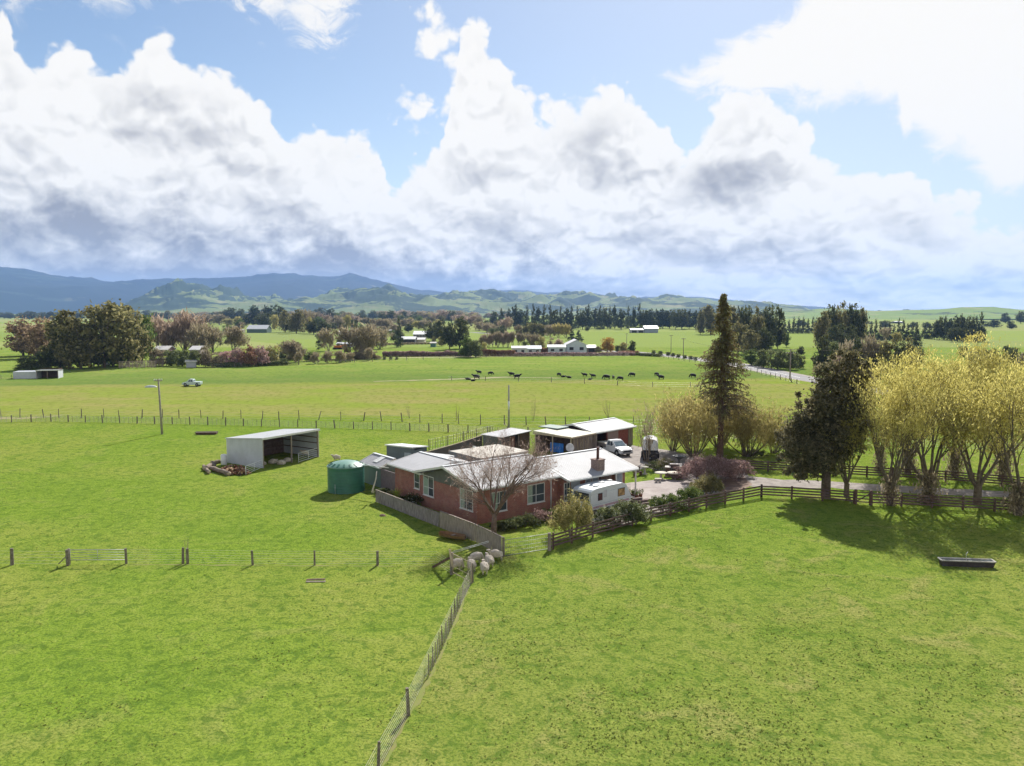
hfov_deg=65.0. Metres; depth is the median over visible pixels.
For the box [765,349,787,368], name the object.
shrub
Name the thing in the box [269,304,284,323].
evergreen tree
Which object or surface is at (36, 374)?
shelter
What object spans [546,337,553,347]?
plum shrub
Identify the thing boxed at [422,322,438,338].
evergreen tree
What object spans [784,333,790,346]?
leafy tree
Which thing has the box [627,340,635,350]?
evergreen tree
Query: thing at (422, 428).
wire fence
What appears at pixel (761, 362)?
shrub
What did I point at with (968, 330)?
evergreen tree
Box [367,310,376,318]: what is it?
evergreen tree
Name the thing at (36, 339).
bronze tree
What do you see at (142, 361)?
stock yard
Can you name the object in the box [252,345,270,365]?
pink shrub
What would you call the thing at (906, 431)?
willow tree
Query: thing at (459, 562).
sheep
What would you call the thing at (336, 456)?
sheep
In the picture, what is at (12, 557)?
wire fence
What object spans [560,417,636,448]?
garage
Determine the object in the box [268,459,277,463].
sheep
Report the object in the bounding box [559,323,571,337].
willow tree
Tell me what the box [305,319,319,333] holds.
evergreen tree
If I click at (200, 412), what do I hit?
wire fence
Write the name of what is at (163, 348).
house
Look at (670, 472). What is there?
stone table
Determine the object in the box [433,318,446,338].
evergreen tree
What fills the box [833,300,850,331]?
gum tree
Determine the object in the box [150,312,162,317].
evergreen tree
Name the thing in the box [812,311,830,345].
gum tree
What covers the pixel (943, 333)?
conifer
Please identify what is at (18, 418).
dirt track
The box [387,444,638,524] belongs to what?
brick house
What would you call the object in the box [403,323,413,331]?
evergreen tree
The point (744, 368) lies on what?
wire fence
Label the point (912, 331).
conifer
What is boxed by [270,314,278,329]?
budding tree
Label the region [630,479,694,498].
patio
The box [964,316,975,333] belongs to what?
evergreen tree
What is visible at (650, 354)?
hedge
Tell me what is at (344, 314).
bare tree
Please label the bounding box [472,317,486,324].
bare tree
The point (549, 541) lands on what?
gate post
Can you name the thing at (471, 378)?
dirt track
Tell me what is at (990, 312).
hills
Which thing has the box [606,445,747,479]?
gravel yard
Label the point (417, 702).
worn fence line
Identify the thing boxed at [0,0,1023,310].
sky
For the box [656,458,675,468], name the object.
rose bush
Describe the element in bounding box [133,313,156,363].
leafy tree
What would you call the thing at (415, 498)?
garden shrub
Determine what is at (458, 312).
bare tree
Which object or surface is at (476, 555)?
sheep
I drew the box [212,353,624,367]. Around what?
wire fence
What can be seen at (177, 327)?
bare tree
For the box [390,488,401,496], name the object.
flax plant
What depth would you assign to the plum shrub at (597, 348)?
353.34 m
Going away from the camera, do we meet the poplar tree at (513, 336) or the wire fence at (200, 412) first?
the wire fence at (200, 412)
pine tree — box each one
[45,311,56,319]
[241,305,261,324]
[255,305,274,318]
[508,304,520,326]
[513,309,525,325]
[529,306,541,324]
[561,307,574,327]
[584,303,593,327]
[591,308,603,328]
[610,305,618,327]
[611,308,629,329]
[629,306,636,327]
[644,308,660,328]
[650,308,670,328]
[652,309,668,326]
[686,311,698,328]
[922,322,932,327]
[944,318,953,338]
[960,318,968,330]
[982,319,1002,327]
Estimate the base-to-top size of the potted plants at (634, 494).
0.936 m
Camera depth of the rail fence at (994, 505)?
73.62 m
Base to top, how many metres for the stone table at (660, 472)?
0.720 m
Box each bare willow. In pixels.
[650,384,738,456]
[651,402,700,450]
[679,383,760,447]
[700,392,791,456]
[760,417,789,452]
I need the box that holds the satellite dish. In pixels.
[566,443,573,451]
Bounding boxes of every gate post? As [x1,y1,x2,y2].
[58,548,70,563]
[548,532,553,550]
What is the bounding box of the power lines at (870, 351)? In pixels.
[697,343,1023,355]
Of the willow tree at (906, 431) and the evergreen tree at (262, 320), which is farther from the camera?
the evergreen tree at (262, 320)
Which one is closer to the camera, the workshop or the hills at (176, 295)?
the workshop
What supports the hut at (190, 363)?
on the ground at (112, 622)
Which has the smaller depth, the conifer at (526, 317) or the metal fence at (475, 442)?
the metal fence at (475, 442)
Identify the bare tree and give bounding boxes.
[144,313,185,345]
[158,306,213,350]
[158,316,184,347]
[179,321,214,349]
[189,325,234,352]
[202,314,216,323]
[210,313,229,324]
[220,323,250,350]
[277,338,309,361]
[293,308,314,330]
[293,351,302,362]
[309,351,320,363]
[310,311,322,320]
[316,328,336,350]
[319,313,331,321]
[320,350,333,362]
[325,315,344,325]
[329,321,377,352]
[331,316,344,326]
[333,350,346,362]
[340,311,355,317]
[346,351,354,361]
[351,315,360,321]
[356,327,381,352]
[359,317,370,325]
[364,347,373,360]
[369,318,383,327]
[374,327,393,348]
[379,318,392,327]
[388,324,401,331]
[397,309,411,315]
[401,318,416,326]
[416,311,427,318]
[418,319,431,328]
[429,310,449,320]
[444,422,561,532]
[448,314,467,319]
[456,310,467,314]
[464,311,481,316]
[464,315,478,325]
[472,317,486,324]
[473,321,483,330]
[478,334,487,345]
[481,323,492,332]
[483,332,493,346]
[493,330,503,346]
[497,316,512,330]
[499,331,506,346]
[504,330,511,346]
[525,332,540,344]
[544,325,557,337]
[553,339,563,344]
[632,400,659,461]
[830,354,847,373]
[833,339,853,357]
[858,332,880,368]
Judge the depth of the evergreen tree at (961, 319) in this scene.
495.14 m
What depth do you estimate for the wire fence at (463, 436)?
110.44 m
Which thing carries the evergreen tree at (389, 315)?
on the ground at (112, 622)
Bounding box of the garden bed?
[717,477,751,494]
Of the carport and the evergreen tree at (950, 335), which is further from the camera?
the evergreen tree at (950, 335)
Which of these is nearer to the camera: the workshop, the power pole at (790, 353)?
the power pole at (790, 353)
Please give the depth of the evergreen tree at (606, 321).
845.14 m
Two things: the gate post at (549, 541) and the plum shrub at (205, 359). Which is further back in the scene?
the plum shrub at (205, 359)
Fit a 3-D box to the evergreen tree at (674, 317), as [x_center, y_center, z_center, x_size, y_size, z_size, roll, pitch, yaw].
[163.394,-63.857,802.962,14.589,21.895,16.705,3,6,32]
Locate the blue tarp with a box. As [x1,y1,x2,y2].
[550,442,563,452]
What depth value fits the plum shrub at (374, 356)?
301.92 m
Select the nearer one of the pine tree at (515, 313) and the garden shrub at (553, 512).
the garden shrub at (553, 512)
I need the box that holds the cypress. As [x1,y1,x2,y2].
[315,334,322,349]
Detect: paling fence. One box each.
[375,489,439,526]
[440,511,502,550]
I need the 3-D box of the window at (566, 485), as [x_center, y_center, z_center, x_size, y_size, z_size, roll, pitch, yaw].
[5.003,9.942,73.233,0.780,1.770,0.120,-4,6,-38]
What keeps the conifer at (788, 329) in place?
on the ground at (112, 622)
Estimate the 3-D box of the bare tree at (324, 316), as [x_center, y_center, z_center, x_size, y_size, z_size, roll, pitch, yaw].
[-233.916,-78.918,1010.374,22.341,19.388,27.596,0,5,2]
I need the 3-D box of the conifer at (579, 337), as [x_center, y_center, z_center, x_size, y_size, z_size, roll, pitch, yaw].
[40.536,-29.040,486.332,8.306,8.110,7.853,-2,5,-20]
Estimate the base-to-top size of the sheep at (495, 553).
0.845 m
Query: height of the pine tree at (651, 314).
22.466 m
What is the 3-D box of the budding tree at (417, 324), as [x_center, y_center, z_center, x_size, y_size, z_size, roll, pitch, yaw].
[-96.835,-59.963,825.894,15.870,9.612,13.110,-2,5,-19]
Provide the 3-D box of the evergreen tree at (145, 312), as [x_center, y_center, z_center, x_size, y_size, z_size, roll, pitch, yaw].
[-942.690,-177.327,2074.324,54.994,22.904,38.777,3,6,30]
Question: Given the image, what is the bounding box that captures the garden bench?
[632,466,642,475]
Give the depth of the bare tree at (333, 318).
872.24 m
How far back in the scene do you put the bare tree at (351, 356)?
289.35 m
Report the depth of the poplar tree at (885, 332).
461.48 m
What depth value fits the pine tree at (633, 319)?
804.39 m
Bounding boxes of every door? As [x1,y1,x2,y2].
[511,436,514,447]
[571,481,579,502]
[607,430,617,439]
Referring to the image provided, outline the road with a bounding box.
[612,351,987,407]
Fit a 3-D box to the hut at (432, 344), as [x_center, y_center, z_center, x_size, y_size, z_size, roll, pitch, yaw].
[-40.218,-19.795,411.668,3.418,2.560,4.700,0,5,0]
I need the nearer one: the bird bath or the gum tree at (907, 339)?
the bird bath
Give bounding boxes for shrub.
[13,355,40,369]
[34,349,52,368]
[45,351,73,367]
[148,347,166,364]
[163,349,177,365]
[171,349,188,365]
[184,349,200,364]
[197,345,212,366]
[207,352,223,366]
[218,351,235,362]
[230,347,243,363]
[237,344,256,365]
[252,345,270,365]
[263,345,280,360]
[276,351,286,357]
[302,353,320,360]
[353,351,360,359]
[357,351,373,359]
[367,351,380,359]
[373,487,392,492]
[396,315,406,323]
[402,491,423,503]
[436,337,445,345]
[466,340,483,356]
[482,341,486,349]
[489,521,516,530]
[504,515,522,528]
[508,512,543,526]
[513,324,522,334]
[525,507,552,522]
[537,336,546,347]
[539,507,558,519]
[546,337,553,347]
[595,346,601,352]
[618,342,628,350]
[748,448,769,456]
[752,348,773,367]
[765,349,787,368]
[783,350,799,368]
[794,355,805,368]
[827,341,841,360]
[914,346,925,367]
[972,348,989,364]
[1005,347,1021,362]
[1014,352,1023,366]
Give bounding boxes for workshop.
[416,338,425,342]
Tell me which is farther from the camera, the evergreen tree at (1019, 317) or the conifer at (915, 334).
the evergreen tree at (1019, 317)
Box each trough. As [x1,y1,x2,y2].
[194,431,217,434]
[439,531,465,539]
[937,552,996,567]
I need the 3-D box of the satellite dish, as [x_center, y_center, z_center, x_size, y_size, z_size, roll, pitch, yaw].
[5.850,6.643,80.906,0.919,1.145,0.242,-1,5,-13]
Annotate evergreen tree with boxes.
[3,313,16,318]
[18,335,35,355]
[21,311,38,319]
[35,312,45,317]
[42,331,69,367]
[74,311,85,318]
[87,345,108,367]
[141,310,150,316]
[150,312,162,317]
[218,307,236,319]
[231,308,244,316]
[253,313,271,325]
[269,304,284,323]
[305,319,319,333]
[311,307,325,315]
[317,320,332,332]
[326,308,336,317]
[330,322,336,329]
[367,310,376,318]
[377,312,386,318]
[386,310,397,320]
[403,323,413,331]
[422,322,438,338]
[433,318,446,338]
[438,322,458,348]
[445,310,456,322]
[451,316,469,348]
[489,311,498,323]
[548,309,562,325]
[574,310,588,329]
[596,307,611,326]
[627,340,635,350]
[637,310,650,326]
[665,309,674,328]
[668,309,683,329]
[676,309,689,328]
[737,304,753,344]
[758,327,776,351]
[763,303,777,343]
[772,304,786,348]
[795,346,804,354]
[810,335,831,367]
[816,304,838,340]
[824,322,852,347]
[841,324,860,343]
[846,303,869,337]
[849,338,862,362]
[868,341,880,372]
[879,320,892,327]
[893,340,908,370]
[930,322,938,338]
[932,316,944,339]
[945,328,957,340]
[951,315,959,329]
[953,327,963,341]
[957,313,965,330]
[958,328,967,341]
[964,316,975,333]
[965,328,975,341]
[967,329,982,339]
[978,329,986,340]
[989,348,1003,362]
[1000,313,1010,322]
[1000,345,1011,364]
[1007,321,1017,328]
[1015,311,1023,323]
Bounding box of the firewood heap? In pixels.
[221,464,250,475]
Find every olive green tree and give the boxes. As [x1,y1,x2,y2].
[53,320,103,369]
[72,298,147,367]
[102,298,154,364]
[162,310,170,319]
[527,322,539,335]
[537,324,546,336]
[730,321,748,353]
[876,339,896,375]
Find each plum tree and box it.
[681,452,742,482]
[721,458,756,477]
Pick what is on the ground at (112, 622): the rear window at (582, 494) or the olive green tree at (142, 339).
the olive green tree at (142, 339)
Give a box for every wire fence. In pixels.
[0,409,641,425]
[1,414,528,432]
[10,548,69,565]
[124,547,436,565]
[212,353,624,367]
[366,563,473,765]
[428,425,492,448]
[448,376,690,386]
[643,425,1021,450]
[661,356,798,383]
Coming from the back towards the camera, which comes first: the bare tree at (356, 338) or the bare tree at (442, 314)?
the bare tree at (442, 314)
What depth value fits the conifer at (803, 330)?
663.36 m
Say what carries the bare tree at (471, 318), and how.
on the ground at (112, 622)
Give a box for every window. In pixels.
[414,473,419,489]
[423,475,433,497]
[459,488,472,512]
[491,490,507,511]
[527,482,544,504]
[564,482,569,501]
[574,491,588,502]
[598,493,602,500]
[617,473,621,482]
[618,487,624,495]
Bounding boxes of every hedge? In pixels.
[210,360,288,367]
[377,342,429,344]
[382,350,460,356]
[477,349,514,355]
[514,351,634,355]
[634,352,662,356]
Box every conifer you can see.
[394,316,404,346]
[498,306,503,320]
[523,306,529,326]
[530,303,537,325]
[540,305,547,326]
[546,300,552,327]
[559,306,563,324]
[565,327,575,340]
[568,305,576,328]
[574,306,580,327]
[574,329,584,340]
[596,306,604,329]
[624,306,631,327]
[632,303,642,327]
[686,293,769,457]
[786,318,792,332]
[791,315,796,332]
[796,318,800,332]
[801,317,806,332]
[805,319,810,332]
[810,318,814,332]
[868,322,875,338]
[873,318,879,340]
[877,324,883,340]
[886,323,892,340]
[896,318,901,338]
[901,318,907,340]
[905,324,910,338]
[910,322,914,338]
[910,326,923,347]
[920,325,926,337]
[924,324,933,338]
[940,312,947,339]
[972,317,978,341]
[973,312,985,341]
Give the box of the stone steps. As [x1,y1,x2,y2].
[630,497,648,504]
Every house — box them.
[153,346,175,354]
[189,346,206,354]
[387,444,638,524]
[413,331,426,337]
[564,339,586,352]
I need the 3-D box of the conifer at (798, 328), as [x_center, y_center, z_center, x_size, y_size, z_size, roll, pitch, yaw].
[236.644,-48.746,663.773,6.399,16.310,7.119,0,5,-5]
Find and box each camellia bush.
[590,505,632,527]
[610,499,654,524]
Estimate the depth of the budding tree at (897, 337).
445.40 m
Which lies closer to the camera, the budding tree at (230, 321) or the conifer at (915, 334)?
the conifer at (915, 334)
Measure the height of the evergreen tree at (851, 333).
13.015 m
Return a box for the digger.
[333,343,343,348]
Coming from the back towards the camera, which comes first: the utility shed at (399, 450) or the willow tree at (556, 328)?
the willow tree at (556, 328)
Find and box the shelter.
[13,368,63,378]
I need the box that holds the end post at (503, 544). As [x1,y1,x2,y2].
[502,537,504,556]
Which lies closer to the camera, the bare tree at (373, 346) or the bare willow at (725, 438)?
the bare willow at (725, 438)
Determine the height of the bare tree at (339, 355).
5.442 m
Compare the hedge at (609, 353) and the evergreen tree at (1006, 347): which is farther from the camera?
the hedge at (609, 353)
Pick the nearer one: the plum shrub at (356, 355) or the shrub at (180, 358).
the shrub at (180, 358)
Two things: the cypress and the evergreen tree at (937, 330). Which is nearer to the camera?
the cypress
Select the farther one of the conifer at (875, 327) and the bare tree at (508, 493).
the conifer at (875, 327)
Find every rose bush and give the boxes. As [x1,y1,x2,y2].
[644,460,664,470]
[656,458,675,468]
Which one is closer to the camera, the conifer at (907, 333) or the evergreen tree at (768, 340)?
the evergreen tree at (768, 340)
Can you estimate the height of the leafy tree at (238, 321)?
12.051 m
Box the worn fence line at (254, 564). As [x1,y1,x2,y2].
[132,564,449,566]
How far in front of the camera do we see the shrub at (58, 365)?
254.47 m
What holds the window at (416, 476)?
in the brick house at (423, 474)
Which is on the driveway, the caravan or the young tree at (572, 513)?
the caravan
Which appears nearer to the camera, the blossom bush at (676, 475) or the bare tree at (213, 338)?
the blossom bush at (676, 475)
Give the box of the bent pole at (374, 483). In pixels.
[371,471,376,492]
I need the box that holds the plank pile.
[306,578,325,582]
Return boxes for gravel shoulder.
[603,351,882,394]
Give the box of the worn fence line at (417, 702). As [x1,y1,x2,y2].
[380,587,468,765]
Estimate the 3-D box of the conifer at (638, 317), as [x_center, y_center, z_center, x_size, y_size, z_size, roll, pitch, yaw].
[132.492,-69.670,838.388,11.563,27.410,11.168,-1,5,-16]
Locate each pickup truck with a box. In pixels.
[182,378,202,386]
[597,439,632,455]
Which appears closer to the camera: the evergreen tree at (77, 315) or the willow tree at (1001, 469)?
the willow tree at (1001, 469)
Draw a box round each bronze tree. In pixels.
[1,315,43,355]
[19,315,60,356]
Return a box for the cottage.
[511,346,526,352]
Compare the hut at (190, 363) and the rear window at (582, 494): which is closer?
the rear window at (582, 494)
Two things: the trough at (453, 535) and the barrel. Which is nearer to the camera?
the trough at (453, 535)
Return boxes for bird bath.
[672,454,685,463]
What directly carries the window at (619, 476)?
in the brick house at (423, 474)
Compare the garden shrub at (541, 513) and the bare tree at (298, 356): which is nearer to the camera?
the garden shrub at (541, 513)
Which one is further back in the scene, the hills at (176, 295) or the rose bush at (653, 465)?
the hills at (176, 295)
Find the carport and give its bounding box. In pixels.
[533,424,595,453]
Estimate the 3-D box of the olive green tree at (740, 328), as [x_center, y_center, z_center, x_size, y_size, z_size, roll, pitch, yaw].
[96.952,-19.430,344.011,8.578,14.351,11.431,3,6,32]
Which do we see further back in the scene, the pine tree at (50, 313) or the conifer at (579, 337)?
the pine tree at (50, 313)
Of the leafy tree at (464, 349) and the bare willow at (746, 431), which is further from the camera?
the leafy tree at (464, 349)
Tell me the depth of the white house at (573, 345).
349.15 m
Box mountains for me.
[0,267,825,313]
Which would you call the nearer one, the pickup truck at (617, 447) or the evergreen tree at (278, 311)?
the pickup truck at (617, 447)
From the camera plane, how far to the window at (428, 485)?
73.74 m
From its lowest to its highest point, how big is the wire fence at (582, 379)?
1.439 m
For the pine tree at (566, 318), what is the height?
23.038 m
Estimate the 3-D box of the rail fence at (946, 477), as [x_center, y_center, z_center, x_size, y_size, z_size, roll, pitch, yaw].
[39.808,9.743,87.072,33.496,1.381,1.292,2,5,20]
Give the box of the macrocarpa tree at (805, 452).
[773,345,877,496]
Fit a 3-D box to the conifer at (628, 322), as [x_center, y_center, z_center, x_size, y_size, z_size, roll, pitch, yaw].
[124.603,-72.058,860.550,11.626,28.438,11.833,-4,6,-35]
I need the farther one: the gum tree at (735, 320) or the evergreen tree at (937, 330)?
the evergreen tree at (937, 330)
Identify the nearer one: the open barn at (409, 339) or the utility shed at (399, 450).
the utility shed at (399, 450)
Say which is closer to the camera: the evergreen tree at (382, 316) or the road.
the road
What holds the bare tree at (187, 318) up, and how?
on the ground at (112, 622)
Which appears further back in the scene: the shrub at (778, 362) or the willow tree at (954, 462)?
the shrub at (778, 362)
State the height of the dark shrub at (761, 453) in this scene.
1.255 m
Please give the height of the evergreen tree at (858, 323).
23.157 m
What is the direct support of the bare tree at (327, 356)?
on the ground at (112, 622)
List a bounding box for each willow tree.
[551,324,564,335]
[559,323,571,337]
[815,417,882,495]
[832,334,1023,503]
[844,366,969,506]
[854,382,919,471]
[864,349,966,473]
[893,330,1022,476]
[917,378,1023,503]
[929,343,1023,479]
[954,351,1023,517]
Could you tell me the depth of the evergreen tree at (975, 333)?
476.15 m
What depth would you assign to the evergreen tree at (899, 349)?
223.54 m
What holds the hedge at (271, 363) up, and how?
on the ground at (112, 622)
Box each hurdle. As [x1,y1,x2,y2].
[245,460,262,473]
[298,448,316,462]
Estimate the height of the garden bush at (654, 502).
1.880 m
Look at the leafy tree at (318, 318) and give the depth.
946.75 m
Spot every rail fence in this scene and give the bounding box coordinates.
[551,484,762,546]
[729,459,1023,486]
[761,486,853,503]
[872,492,1012,511]
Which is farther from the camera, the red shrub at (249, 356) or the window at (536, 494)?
the red shrub at (249, 356)
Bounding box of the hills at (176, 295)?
[106,278,810,315]
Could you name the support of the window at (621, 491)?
in the caravan
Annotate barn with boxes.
[247,325,271,332]
[401,336,416,342]
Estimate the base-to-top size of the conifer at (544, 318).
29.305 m
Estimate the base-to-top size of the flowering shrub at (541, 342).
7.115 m
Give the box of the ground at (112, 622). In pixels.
[0,314,1023,765]
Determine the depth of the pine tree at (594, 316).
854.21 m
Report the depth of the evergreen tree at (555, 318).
801.47 m
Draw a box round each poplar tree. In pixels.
[509,331,515,345]
[516,332,521,344]
[518,333,525,342]
[878,327,891,340]
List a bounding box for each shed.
[225,429,319,467]
[360,453,396,491]
[385,443,428,458]
[481,428,530,449]
[526,345,541,352]
[547,345,565,352]
[587,345,595,352]
[629,328,644,332]
[642,326,658,332]
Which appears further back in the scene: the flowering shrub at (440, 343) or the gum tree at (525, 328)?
the gum tree at (525, 328)
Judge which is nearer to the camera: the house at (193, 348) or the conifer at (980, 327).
the house at (193, 348)
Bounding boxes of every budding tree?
[226,318,233,325]
[233,316,242,323]
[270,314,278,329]
[305,317,312,332]
[343,314,351,328]
[412,320,423,328]
[423,313,435,321]
[890,332,902,342]
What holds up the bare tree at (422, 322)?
on the ground at (112, 622)
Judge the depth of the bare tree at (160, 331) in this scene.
343.54 m
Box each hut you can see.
[185,360,196,367]
[430,342,436,346]
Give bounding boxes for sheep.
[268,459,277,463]
[275,460,285,464]
[283,457,290,461]
[331,454,340,460]
[453,558,464,568]
[467,556,476,570]
[469,552,483,562]
[480,559,488,573]
[485,552,493,567]
[486,549,502,559]
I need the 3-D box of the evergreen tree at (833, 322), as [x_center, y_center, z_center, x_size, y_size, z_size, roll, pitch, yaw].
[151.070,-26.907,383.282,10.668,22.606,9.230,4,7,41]
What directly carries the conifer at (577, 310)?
on the ground at (112, 622)
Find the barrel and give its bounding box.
[221,454,226,464]
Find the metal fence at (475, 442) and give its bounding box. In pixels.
[426,435,482,455]
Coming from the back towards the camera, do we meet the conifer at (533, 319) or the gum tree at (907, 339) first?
the conifer at (533, 319)
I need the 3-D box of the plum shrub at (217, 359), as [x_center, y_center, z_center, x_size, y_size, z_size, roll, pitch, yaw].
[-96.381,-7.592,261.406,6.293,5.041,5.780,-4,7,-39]
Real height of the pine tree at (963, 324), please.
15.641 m
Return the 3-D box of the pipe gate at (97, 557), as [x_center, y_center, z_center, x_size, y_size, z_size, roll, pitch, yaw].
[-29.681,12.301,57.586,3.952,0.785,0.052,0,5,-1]
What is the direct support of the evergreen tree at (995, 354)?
on the ground at (112, 622)
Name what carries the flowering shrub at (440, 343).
on the ground at (112, 622)
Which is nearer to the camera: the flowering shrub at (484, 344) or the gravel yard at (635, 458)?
the gravel yard at (635, 458)
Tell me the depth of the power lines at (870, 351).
210.70 m
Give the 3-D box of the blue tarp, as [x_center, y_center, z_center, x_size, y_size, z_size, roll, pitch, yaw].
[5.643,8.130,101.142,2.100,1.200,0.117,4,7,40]
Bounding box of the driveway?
[584,475,1013,524]
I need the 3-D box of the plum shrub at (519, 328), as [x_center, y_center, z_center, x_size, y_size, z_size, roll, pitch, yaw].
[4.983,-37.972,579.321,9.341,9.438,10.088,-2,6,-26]
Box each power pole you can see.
[154,379,162,433]
[508,385,509,426]
[786,349,795,378]
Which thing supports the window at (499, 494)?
in the brick house at (423, 474)
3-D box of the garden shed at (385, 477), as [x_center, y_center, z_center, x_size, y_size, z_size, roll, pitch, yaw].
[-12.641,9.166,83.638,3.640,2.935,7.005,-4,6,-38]
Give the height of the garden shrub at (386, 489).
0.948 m
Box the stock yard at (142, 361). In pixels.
[119,360,163,367]
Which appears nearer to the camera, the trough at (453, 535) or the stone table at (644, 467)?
the trough at (453, 535)
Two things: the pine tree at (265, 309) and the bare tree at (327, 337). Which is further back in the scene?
the pine tree at (265, 309)
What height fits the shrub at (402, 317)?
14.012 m
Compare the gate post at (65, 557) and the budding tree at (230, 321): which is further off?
the budding tree at (230, 321)
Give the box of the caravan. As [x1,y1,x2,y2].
[572,479,630,509]
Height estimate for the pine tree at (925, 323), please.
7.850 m
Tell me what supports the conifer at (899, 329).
on the ground at (112, 622)
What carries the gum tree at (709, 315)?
on the ground at (112, 622)
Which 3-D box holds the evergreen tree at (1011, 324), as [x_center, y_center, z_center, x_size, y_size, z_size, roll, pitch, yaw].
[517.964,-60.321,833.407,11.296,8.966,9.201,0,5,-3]
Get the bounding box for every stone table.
[641,466,648,474]
[655,471,666,478]
[667,471,680,478]
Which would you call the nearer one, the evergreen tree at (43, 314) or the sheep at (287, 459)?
the sheep at (287, 459)
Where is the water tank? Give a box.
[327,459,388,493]
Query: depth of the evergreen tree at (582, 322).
806.07 m
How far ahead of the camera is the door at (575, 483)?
73.71 m
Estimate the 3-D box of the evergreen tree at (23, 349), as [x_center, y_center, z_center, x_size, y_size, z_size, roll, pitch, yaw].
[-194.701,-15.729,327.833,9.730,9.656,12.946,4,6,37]
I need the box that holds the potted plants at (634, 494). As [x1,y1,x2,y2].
[629,489,643,497]
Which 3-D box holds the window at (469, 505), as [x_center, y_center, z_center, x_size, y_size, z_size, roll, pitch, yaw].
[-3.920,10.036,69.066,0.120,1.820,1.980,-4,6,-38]
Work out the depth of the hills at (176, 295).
4089.95 m
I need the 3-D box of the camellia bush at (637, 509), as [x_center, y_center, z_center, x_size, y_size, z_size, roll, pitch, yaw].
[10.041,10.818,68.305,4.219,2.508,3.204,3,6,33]
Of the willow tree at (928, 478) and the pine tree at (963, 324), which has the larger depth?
the pine tree at (963, 324)
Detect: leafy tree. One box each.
[96,332,127,366]
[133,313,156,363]
[234,318,244,327]
[313,317,325,322]
[457,336,472,356]
[741,349,757,364]
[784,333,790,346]
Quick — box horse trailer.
[641,435,658,460]
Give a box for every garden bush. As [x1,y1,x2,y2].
[647,494,689,512]
[667,485,703,504]
[688,470,725,495]
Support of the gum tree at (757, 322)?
on the ground at (112, 622)
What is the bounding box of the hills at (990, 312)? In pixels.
[753,307,1023,319]
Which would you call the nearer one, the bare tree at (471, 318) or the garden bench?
the garden bench
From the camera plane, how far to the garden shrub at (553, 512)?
69.67 m
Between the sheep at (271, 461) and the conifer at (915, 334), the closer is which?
the sheep at (271, 461)
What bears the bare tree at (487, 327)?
on the ground at (112, 622)
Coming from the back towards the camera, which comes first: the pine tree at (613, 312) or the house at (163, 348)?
the pine tree at (613, 312)
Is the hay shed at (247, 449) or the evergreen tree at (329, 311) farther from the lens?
the evergreen tree at (329, 311)
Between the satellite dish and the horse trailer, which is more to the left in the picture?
the satellite dish
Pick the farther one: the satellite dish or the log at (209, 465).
the log at (209, 465)
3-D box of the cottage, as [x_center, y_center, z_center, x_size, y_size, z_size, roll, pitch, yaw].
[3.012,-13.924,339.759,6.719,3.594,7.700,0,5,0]
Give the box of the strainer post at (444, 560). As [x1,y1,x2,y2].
[432,549,453,574]
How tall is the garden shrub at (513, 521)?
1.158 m
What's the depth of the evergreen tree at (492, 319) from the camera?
1005.04 m
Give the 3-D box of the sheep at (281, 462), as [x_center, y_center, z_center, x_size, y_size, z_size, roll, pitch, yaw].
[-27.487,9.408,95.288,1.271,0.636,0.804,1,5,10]
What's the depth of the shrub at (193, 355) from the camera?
261.03 m
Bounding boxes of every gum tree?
[37,309,91,367]
[276,310,291,331]
[285,309,305,332]
[523,323,529,334]
[695,312,705,333]
[699,304,717,333]
[726,306,741,327]
[739,329,763,354]
[749,305,765,336]
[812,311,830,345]
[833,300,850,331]
[850,307,869,341]
[901,335,920,368]
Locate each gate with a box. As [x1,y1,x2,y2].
[70,549,124,559]
[452,553,471,581]
[453,541,488,552]
[505,534,547,555]
[854,489,872,504]
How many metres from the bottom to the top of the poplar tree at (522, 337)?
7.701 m
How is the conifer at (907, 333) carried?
on the ground at (112, 622)
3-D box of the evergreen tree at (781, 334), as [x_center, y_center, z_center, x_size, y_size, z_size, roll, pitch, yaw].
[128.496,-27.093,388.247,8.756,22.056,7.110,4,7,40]
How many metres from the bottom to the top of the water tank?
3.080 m
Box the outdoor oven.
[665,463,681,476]
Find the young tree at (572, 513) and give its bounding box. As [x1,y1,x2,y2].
[544,487,593,535]
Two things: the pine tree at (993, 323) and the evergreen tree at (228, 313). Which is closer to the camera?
the pine tree at (993, 323)
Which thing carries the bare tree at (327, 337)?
on the ground at (112, 622)
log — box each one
[202,462,216,470]
[209,466,230,475]
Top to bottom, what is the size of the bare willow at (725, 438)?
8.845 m
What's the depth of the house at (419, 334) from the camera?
556.13 m
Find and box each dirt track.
[0,415,57,418]
[334,356,518,358]
[374,377,549,381]
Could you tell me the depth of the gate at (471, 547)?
56.94 m
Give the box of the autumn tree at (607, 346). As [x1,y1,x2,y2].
[600,337,614,351]
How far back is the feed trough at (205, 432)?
118.10 m
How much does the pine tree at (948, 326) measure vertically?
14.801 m
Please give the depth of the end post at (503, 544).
59.17 m
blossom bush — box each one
[665,471,682,479]
[674,465,695,476]
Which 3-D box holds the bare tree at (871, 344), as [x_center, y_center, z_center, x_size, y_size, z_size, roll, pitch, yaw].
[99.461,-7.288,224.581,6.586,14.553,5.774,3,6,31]
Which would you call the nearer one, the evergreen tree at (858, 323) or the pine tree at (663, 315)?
the evergreen tree at (858, 323)
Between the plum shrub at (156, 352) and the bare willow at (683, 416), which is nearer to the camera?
the bare willow at (683, 416)
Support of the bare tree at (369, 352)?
on the ground at (112, 622)
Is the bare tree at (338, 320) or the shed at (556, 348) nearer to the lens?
the shed at (556, 348)
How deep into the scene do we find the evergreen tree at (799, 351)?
327.73 m

